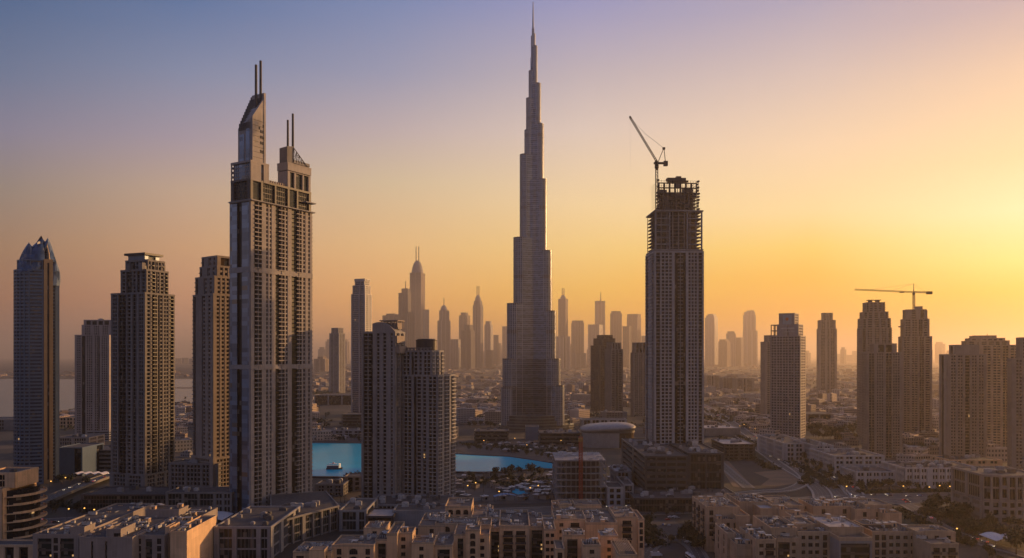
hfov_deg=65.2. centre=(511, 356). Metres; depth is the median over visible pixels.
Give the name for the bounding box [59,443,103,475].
dark hall
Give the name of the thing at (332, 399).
hall
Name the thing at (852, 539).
courtyard apartments
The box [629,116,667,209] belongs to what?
luffing crane
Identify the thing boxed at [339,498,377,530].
glass corner block
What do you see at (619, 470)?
sloped service wing
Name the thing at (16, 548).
street wing
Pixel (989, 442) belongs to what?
house
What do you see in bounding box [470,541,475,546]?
window
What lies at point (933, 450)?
house
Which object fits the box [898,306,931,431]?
crane topped tower
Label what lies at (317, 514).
curved glass podium
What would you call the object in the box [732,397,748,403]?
apartment block
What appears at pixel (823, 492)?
highway
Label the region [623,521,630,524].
window
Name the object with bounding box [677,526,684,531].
tree
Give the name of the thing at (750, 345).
crowned tower
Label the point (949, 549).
window
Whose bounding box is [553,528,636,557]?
sandy apartments
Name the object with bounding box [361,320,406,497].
arched roof tower
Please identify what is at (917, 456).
house
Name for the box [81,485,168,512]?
dark podium
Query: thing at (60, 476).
tree
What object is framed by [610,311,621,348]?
hazy tower
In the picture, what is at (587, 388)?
house district
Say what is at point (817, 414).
mall
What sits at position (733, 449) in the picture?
brown office
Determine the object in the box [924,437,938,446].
house
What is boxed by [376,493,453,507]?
building
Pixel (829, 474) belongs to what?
tree
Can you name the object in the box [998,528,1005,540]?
tree
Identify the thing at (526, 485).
kiosk
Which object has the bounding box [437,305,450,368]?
domed tower
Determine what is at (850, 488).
service road
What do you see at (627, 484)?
glazed wing
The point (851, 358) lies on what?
hazy block
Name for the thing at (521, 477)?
tree
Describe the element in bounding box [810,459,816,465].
tree
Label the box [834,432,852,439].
house
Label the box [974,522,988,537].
tree
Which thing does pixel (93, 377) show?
striped tower
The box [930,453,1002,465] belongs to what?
pink rear block
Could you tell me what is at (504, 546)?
window
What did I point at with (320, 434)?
house
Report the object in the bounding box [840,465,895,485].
white corner block
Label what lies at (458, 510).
sandy apartments
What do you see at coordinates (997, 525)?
tree
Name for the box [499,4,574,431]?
skyscraper
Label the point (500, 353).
faint block
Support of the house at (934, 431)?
on the ground at (611, 456)
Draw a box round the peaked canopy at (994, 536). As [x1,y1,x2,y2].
[979,532,1017,547]
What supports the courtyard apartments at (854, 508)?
on the ground at (611, 456)
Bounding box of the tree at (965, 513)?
[952,507,970,519]
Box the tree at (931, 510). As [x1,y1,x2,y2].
[928,505,945,521]
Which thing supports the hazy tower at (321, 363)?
on the ground at (611, 456)
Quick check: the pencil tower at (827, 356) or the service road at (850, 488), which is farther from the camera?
the pencil tower at (827, 356)
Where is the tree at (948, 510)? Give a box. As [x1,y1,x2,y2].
[945,505,957,522]
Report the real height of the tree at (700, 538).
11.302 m
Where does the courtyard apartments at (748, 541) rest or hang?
on the ground at (611, 456)
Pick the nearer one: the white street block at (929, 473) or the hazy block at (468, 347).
the white street block at (929, 473)
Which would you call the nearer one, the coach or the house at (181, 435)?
the coach
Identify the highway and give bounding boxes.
[704,405,849,498]
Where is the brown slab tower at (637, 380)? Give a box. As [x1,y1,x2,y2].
[630,342,644,415]
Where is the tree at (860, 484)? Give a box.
[855,480,864,488]
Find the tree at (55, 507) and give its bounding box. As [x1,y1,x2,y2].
[50,504,58,512]
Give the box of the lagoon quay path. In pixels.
[312,442,551,478]
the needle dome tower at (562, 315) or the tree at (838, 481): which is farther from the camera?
the needle dome tower at (562, 315)
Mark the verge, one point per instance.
(757, 455)
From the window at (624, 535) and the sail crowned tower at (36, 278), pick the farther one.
the sail crowned tower at (36, 278)
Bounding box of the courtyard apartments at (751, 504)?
[727,493,804,526]
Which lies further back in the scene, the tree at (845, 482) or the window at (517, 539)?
the tree at (845, 482)
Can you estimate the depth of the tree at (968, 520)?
584.80 m
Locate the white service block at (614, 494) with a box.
[604,482,623,505]
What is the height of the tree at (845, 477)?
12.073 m
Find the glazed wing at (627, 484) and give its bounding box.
[616,476,633,505]
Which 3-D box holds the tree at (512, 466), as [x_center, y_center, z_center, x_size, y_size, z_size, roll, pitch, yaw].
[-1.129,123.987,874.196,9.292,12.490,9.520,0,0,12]
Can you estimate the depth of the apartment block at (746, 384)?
2918.37 m
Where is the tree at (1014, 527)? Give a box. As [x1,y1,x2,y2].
[1004,525,1019,531]
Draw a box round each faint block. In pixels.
[318,347,324,356]
[325,339,328,358]
[345,339,349,363]
[499,343,501,363]
[806,351,810,363]
[840,347,845,363]
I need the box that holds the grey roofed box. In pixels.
[366,508,395,527]
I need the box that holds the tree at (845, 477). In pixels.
[838,474,850,479]
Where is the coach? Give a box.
[685,552,695,557]
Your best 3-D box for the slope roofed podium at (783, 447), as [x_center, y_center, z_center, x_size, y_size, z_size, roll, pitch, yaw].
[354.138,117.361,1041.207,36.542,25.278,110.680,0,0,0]
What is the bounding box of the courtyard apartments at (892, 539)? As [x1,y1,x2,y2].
[853,519,912,557]
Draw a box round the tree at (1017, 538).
[1003,529,1023,553]
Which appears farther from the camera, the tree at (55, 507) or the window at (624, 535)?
the tree at (55, 507)
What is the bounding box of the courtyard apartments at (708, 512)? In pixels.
[692,496,749,552]
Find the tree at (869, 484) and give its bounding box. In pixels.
[866,481,873,488]
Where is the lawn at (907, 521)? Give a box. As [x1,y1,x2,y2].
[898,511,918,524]
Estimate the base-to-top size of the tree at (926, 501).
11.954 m
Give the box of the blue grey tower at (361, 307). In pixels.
[351,278,371,411]
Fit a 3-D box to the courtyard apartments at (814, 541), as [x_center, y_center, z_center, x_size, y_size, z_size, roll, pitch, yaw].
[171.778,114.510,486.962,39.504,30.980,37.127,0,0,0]
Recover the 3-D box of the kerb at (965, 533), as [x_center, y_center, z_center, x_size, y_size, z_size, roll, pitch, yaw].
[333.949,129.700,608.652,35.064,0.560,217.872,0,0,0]
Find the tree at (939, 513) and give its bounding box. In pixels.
[931,509,946,523]
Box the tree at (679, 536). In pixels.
[676,533,683,540]
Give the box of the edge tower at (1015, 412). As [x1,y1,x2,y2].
[1007,337,1023,469]
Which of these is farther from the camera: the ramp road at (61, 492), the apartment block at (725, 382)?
the apartment block at (725, 382)
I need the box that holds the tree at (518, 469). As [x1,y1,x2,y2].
[515,466,522,471]
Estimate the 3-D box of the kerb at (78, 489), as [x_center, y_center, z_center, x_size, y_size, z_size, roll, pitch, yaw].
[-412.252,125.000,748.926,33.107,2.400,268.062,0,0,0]
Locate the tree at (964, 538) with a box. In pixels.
[961,535,969,544]
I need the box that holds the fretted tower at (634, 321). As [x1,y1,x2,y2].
[627,314,640,352]
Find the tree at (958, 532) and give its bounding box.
[953,528,960,537]
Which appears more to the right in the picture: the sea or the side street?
the side street
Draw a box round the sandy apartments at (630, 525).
[609,506,644,557]
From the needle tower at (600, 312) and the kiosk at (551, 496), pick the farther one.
the needle tower at (600, 312)
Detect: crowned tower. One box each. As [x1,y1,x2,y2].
[13,236,59,483]
[743,310,757,365]
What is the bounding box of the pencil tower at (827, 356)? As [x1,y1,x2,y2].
[816,313,836,395]
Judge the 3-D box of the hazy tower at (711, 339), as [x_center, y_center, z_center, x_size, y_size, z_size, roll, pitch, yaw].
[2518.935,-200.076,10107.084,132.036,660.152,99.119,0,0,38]
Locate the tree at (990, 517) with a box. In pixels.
[984,511,994,525]
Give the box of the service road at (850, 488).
[746,428,861,495]
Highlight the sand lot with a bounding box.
[754,470,798,485]
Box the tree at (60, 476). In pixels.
[57,474,65,480]
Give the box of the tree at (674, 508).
[670,506,676,514]
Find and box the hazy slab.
[382,314,397,322]
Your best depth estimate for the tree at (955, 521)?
596.29 m
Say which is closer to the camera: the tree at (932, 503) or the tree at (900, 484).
the tree at (932, 503)
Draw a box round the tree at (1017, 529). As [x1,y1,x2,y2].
[1016,527,1023,547]
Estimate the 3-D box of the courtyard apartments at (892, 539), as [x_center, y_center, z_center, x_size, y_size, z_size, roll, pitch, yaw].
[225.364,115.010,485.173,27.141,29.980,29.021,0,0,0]
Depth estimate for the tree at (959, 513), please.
615.44 m
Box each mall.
[538,428,580,445]
[806,411,833,422]
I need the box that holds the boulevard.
[500,493,950,514]
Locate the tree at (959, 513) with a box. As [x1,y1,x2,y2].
[950,505,965,517]
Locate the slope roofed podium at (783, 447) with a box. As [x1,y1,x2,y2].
[757,434,803,460]
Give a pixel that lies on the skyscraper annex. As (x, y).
(493, 434)
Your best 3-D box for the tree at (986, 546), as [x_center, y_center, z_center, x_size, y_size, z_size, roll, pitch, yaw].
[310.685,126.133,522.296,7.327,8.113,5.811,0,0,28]
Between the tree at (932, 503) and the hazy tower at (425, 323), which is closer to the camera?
the tree at (932, 503)
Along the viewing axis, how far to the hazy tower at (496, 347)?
10994.92 m
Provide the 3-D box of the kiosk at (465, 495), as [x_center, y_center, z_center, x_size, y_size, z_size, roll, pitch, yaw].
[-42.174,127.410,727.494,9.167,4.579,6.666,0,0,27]
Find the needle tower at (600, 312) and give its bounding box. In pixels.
[595,292,604,334]
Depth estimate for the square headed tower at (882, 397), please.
1018.60 m
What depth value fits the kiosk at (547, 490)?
754.80 m
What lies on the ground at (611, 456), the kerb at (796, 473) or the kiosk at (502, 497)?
the kerb at (796, 473)
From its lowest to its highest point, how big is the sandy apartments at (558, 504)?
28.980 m
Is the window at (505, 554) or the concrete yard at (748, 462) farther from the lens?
the concrete yard at (748, 462)
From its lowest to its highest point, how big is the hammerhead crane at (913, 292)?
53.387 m
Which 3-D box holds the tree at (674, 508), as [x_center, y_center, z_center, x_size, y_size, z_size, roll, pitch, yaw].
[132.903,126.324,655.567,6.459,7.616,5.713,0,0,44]
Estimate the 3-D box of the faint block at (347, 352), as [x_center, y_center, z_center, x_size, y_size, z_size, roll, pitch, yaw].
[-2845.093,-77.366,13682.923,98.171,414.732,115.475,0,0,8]
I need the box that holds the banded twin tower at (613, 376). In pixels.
[605,342,622,410]
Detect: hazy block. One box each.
[175,358,181,363]
[182,358,187,363]
[451,339,460,367]
[461,325,474,368]
[556,336,569,368]
[572,353,585,367]
[846,351,856,361]
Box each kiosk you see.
[456,490,464,495]
[460,493,471,496]
[471,483,479,488]
[481,495,487,500]
[482,471,489,476]
[496,486,503,491]
[499,495,506,499]
[517,495,528,500]
[518,471,525,475]
[519,482,529,487]
[519,486,525,490]
[525,488,531,492]
[533,493,539,498]
[539,493,549,499]
[542,488,551,492]
[548,492,554,498]
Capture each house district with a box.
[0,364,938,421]
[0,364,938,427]
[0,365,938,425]
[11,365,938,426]
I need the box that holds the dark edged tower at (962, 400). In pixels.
[939,345,986,456]
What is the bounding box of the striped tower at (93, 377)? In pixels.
[75,318,110,433]
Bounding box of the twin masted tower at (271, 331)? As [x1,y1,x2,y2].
[228,60,315,514]
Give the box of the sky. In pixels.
[0,0,1023,357]
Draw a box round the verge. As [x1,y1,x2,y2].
[734,436,772,464]
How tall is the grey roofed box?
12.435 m
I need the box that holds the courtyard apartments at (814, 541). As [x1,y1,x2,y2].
[753,515,838,557]
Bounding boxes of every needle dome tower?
[410,246,424,349]
[473,292,482,367]
[558,288,567,335]
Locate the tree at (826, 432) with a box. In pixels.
[824,430,833,436]
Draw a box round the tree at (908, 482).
[905,479,914,488]
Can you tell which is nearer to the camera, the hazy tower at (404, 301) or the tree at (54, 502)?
the tree at (54, 502)
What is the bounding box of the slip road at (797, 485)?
[744,460,804,492]
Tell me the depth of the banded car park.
906.36 m
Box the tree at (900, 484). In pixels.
[897,481,905,488]
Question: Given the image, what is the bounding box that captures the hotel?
[59,433,104,446]
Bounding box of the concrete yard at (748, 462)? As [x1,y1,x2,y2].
[739,458,771,464]
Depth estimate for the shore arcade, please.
742.23 m
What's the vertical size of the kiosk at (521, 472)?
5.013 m
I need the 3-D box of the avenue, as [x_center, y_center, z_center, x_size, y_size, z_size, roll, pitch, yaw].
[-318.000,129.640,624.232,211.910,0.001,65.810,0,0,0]
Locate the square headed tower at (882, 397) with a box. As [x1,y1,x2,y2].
[862,343,902,458]
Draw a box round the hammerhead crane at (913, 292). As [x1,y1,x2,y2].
[856,284,932,308]
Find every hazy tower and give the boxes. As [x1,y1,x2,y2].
[314,357,328,370]
[398,281,410,331]
[404,312,414,349]
[423,309,428,338]
[459,312,469,338]
[484,321,492,365]
[486,350,493,366]
[493,335,498,365]
[502,326,506,357]
[571,320,583,364]
[588,324,602,366]
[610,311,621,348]
[622,326,630,367]
[705,314,717,365]
[718,339,729,366]
[726,331,735,365]
[736,337,742,365]
[935,342,944,362]
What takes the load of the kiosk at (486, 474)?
on the promenade at (478, 492)
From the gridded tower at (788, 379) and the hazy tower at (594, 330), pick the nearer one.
the gridded tower at (788, 379)
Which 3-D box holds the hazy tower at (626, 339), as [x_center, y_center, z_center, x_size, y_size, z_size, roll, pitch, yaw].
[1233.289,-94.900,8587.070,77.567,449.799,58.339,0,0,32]
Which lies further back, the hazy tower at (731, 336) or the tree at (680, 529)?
the hazy tower at (731, 336)
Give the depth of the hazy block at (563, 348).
8264.25 m
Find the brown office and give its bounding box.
[711,438,754,460]
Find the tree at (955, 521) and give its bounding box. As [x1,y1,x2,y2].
[952,517,965,529]
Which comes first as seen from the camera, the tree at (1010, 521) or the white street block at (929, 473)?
the tree at (1010, 521)
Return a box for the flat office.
[32,502,217,557]
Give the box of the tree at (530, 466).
[525,462,536,474]
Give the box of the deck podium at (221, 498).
[165,486,233,519]
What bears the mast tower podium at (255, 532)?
on the ground at (611, 456)
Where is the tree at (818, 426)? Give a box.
[813,423,821,429]
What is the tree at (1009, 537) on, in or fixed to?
on the ground at (611, 456)
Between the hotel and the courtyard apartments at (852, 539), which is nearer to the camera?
the courtyard apartments at (852, 539)
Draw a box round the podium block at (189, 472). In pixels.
[169,459,221,489]
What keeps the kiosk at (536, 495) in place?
on the pool terrace
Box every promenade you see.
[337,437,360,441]
[456,473,549,501]
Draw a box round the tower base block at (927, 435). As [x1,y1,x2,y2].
[902,430,938,437]
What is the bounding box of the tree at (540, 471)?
[535,467,544,474]
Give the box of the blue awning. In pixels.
[493,493,515,501]
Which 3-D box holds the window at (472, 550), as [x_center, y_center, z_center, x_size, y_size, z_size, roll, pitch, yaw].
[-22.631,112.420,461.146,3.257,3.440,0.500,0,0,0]
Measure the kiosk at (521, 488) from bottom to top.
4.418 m
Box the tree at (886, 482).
[883,478,891,486]
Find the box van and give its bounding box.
[650,551,661,556]
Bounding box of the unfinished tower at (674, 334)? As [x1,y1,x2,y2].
[645,176,703,444]
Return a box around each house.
[175,426,187,432]
[175,432,187,438]
[175,437,192,451]
[180,450,192,456]
[184,422,192,428]
[312,422,317,427]
[312,428,330,440]
[312,435,316,440]
[324,434,340,440]
[704,420,714,424]
[750,424,767,432]
[759,427,779,433]
[810,421,827,427]
[828,419,840,427]
[831,442,850,447]
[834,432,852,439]
[837,420,851,428]
[843,437,858,445]
[896,453,909,460]
[902,433,918,436]
[902,436,925,445]
[902,444,920,453]
[904,453,929,460]
[906,447,929,453]
[910,445,938,454]
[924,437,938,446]
[925,429,938,436]
[932,417,938,428]
[986,440,999,446]
[986,444,1006,461]
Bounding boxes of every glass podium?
[270,491,338,544]
[629,486,734,511]
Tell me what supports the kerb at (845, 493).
on the ground at (611, 456)
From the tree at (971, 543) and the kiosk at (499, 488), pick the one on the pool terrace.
the kiosk at (499, 488)
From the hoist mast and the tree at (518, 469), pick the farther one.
the tree at (518, 469)
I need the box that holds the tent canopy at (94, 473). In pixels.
[73,471,108,478]
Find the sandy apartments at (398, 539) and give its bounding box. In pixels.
[363,520,453,557]
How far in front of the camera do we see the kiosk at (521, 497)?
718.42 m
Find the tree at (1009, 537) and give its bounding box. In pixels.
[1005,529,1020,547]
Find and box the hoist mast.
[578,436,582,498]
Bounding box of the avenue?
[42,518,223,524]
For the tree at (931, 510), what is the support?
on the ground at (611, 456)
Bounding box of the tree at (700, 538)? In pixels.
[694,533,705,548]
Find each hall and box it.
[59,415,74,428]
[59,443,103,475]
[314,394,350,404]
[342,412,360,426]
[525,425,538,439]
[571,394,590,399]
[579,422,635,447]
[793,438,833,462]
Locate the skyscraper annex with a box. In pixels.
[474,428,508,442]
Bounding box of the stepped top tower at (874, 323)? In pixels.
[856,300,891,438]
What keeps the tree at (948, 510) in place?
on the ground at (611, 456)
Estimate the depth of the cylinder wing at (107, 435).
1221.67 m
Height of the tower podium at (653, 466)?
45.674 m
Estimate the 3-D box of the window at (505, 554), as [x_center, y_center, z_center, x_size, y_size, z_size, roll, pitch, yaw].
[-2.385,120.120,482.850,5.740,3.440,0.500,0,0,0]
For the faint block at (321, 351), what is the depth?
13627.74 m
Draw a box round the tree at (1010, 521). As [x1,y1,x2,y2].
[1004,515,1015,526]
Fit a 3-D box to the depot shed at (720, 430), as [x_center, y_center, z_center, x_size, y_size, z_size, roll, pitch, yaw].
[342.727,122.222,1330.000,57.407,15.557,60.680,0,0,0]
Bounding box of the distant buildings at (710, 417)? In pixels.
[0,379,936,431]
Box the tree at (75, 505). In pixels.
[71,503,78,511]
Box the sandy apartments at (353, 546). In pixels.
[293,533,377,557]
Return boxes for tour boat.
[326,462,342,468]
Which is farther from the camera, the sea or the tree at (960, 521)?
the sea
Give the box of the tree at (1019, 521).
[1013,518,1023,527]
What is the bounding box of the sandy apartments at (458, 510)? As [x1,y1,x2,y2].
[418,497,492,534]
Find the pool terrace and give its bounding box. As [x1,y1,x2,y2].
[487,489,554,503]
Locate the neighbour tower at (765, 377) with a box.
[760,335,776,414]
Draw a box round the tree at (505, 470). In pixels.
[500,467,509,474]
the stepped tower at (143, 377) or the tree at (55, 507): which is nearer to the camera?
the tree at (55, 507)
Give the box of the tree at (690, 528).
[687,526,695,536]
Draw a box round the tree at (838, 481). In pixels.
[836,478,842,485]
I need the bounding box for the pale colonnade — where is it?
[580,418,626,425]
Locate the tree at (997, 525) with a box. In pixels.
[989,521,1008,532]
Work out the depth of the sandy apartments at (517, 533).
486.87 m
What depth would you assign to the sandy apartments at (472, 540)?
463.16 m
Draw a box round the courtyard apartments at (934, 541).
[901,525,958,557]
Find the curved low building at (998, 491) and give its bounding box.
[951,466,1023,525]
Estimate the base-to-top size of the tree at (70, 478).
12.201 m
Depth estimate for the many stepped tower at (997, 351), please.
1104.88 m
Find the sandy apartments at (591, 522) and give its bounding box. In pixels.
[542,506,617,557]
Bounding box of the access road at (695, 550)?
[644,539,705,557]
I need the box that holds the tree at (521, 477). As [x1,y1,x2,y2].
[518,474,523,481]
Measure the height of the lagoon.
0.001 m
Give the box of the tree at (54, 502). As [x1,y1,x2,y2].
[46,499,59,511]
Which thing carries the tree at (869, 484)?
on the ground at (611, 456)
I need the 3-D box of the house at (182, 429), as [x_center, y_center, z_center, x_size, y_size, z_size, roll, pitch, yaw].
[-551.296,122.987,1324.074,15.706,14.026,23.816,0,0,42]
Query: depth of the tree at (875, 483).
774.41 m
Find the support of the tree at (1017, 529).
on the ground at (611, 456)
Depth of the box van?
516.96 m
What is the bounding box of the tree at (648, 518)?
[643,512,655,522]
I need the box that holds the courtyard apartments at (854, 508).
[798,496,901,523]
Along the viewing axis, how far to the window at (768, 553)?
455.01 m
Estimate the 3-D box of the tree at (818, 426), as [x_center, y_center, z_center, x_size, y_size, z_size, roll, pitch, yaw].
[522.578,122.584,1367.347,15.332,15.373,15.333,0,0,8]
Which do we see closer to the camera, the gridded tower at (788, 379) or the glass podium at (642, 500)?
the glass podium at (642, 500)
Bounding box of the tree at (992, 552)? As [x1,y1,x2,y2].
[987,549,995,557]
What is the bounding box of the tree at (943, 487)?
[940,484,946,491]
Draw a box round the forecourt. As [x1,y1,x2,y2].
[456,440,577,460]
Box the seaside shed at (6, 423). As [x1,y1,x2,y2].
[0,417,12,429]
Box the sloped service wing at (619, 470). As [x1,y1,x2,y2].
[610,464,631,481]
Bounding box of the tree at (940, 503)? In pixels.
[932,498,943,506]
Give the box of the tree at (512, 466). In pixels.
[508,464,514,471]
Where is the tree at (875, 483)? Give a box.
[870,479,880,487]
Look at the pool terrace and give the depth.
718.52 m
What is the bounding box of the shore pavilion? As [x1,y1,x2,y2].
[344,473,360,490]
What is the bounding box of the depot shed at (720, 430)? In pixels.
[704,424,740,435]
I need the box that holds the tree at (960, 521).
[957,518,967,531]
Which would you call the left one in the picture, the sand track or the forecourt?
the forecourt
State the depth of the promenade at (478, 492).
783.94 m
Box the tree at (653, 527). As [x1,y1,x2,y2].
[644,523,658,533]
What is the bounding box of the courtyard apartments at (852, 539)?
[785,510,871,557]
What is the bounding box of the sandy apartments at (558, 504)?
[551,499,601,514]
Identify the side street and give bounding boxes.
[887,501,1023,555]
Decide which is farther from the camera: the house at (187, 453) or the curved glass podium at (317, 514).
the house at (187, 453)
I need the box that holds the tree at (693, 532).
[690,528,698,536]
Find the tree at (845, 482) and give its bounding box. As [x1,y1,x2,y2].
[841,479,850,489]
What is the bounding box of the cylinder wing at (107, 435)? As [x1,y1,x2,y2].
[86,430,110,440]
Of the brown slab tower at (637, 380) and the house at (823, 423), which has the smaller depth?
the house at (823, 423)
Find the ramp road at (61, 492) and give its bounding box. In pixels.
[41,474,108,502]
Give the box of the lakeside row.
[318,427,360,436]
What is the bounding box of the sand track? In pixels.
[724,461,746,487]
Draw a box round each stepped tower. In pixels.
[109,252,174,485]
[961,335,1015,446]
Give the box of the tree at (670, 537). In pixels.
[666,535,674,542]
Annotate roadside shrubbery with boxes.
[49,434,995,547]
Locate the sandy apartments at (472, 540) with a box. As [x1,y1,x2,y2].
[454,518,491,557]
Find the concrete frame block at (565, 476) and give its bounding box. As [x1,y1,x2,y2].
[552,450,606,504]
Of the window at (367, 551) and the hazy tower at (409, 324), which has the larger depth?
the hazy tower at (409, 324)
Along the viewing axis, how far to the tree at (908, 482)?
776.42 m
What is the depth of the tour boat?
914.74 m
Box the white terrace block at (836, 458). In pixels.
[809,447,884,474]
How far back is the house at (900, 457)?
946.34 m
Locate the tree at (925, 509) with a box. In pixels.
[917,504,929,517]
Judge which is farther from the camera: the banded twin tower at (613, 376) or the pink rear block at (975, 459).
the banded twin tower at (613, 376)
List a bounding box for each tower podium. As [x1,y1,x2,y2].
[213,506,299,557]
[621,438,687,491]
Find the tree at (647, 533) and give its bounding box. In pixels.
[644,528,654,537]
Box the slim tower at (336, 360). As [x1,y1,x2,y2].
[329,328,344,392]
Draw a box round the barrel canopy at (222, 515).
[218,511,233,519]
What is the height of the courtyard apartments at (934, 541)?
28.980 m
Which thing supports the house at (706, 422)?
on the ground at (611, 456)
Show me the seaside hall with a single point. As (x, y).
(65, 421)
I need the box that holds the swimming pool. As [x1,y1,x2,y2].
[512,489,524,493]
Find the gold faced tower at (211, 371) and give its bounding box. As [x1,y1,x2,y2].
[191,255,229,486]
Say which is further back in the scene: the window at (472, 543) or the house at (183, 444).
the house at (183, 444)
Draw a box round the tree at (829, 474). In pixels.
[825,471,832,478]
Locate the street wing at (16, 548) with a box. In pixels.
[0,540,32,557]
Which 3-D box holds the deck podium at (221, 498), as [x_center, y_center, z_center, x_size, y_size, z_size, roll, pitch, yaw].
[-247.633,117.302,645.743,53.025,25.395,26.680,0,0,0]
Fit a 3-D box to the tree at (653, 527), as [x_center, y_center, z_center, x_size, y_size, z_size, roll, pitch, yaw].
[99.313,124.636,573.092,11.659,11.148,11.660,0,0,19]
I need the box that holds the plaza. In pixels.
[644,520,683,557]
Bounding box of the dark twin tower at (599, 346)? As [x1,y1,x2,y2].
[591,335,614,410]
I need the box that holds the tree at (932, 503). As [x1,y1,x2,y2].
[923,499,938,506]
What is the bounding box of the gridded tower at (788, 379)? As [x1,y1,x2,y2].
[770,313,805,438]
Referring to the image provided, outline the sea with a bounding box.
[0,379,192,416]
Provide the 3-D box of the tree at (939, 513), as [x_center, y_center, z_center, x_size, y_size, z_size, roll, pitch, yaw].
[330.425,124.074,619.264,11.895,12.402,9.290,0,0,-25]
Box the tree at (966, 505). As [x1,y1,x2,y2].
[961,502,973,516]
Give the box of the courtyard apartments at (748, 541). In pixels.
[715,523,798,557]
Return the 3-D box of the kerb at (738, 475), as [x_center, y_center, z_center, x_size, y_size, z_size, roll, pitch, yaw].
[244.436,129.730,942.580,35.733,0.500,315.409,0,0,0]
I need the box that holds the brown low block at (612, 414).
[600,410,626,418]
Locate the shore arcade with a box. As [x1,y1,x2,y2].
[315,478,348,496]
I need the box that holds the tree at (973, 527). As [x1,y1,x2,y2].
[963,522,979,536]
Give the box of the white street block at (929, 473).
[881,460,971,488]
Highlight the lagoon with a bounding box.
[312,443,551,475]
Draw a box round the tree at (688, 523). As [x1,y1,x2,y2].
[682,520,691,530]
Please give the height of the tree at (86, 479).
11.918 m
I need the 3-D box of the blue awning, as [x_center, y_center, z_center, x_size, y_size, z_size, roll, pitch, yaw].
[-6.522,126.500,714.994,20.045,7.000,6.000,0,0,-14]
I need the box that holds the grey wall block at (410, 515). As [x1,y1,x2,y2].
[393,501,445,528]
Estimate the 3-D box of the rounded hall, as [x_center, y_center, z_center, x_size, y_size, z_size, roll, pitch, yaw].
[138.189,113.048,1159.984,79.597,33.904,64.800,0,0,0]
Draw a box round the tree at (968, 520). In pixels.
[962,517,974,533]
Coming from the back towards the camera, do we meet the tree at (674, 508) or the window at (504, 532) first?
the tree at (674, 508)
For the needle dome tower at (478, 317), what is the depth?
8891.02 m
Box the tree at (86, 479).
[82,476,90,487]
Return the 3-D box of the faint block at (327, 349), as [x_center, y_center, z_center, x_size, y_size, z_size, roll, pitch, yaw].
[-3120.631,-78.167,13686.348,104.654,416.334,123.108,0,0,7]
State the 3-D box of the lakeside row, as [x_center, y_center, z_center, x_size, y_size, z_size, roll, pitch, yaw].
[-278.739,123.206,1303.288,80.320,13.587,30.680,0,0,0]
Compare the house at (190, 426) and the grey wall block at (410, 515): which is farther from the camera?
the house at (190, 426)
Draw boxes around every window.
[45,248,48,258]
[349,549,357,554]
[365,549,369,554]
[470,533,474,538]
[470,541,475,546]
[470,548,474,553]
[503,531,512,534]
[503,538,512,541]
[503,545,512,548]
[503,552,512,556]
[516,531,524,534]
[516,538,524,541]
[516,545,524,548]
[516,552,524,556]
[571,523,578,526]
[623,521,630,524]
[623,527,630,530]
[623,534,630,537]
[766,543,773,547]
[766,551,773,555]
[948,548,955,551]
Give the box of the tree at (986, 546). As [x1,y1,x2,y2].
[982,543,993,551]
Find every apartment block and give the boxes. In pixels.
[704,375,720,386]
[719,377,732,388]
[732,378,753,391]
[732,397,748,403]
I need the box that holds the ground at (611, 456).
[0,358,1023,557]
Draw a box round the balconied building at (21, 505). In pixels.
[0,467,46,539]
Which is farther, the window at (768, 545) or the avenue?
the avenue
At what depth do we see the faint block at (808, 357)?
13641.24 m
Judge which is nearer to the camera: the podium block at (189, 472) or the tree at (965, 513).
the tree at (965, 513)
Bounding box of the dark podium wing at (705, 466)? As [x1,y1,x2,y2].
[669,441,723,488]
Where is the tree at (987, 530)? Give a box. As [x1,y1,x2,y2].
[980,528,992,538]
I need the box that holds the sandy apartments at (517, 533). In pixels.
[486,508,543,557]
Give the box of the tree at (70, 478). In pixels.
[65,473,75,484]
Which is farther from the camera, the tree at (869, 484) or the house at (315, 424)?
the house at (315, 424)
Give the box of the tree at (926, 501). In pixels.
[920,498,931,507]
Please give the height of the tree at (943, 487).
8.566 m
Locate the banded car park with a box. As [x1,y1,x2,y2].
[99,445,110,470]
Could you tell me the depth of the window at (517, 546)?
483.06 m
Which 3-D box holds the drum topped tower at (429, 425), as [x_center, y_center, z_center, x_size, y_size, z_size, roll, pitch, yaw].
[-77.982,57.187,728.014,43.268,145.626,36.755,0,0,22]
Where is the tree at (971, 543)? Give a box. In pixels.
[967,540,975,547]
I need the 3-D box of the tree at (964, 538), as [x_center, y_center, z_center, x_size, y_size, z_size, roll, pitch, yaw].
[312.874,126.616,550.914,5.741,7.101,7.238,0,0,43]
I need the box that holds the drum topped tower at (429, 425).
[401,339,455,496]
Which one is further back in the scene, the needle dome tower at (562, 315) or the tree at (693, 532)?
the needle dome tower at (562, 315)
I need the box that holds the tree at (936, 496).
[928,492,942,500]
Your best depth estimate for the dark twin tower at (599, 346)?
1889.60 m
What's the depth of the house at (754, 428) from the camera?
1342.84 m
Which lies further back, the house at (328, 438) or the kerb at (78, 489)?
the house at (328, 438)
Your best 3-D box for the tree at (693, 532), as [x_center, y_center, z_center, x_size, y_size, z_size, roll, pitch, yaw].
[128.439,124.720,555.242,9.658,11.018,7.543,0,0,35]
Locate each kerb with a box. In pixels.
[41,473,108,503]
[42,517,219,525]
[493,492,950,515]
[644,538,708,557]
[704,404,852,497]
[724,463,755,488]
[735,460,811,493]
[738,424,864,495]
[884,500,1023,557]
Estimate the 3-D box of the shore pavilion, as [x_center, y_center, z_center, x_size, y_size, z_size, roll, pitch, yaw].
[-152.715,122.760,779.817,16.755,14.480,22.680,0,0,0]

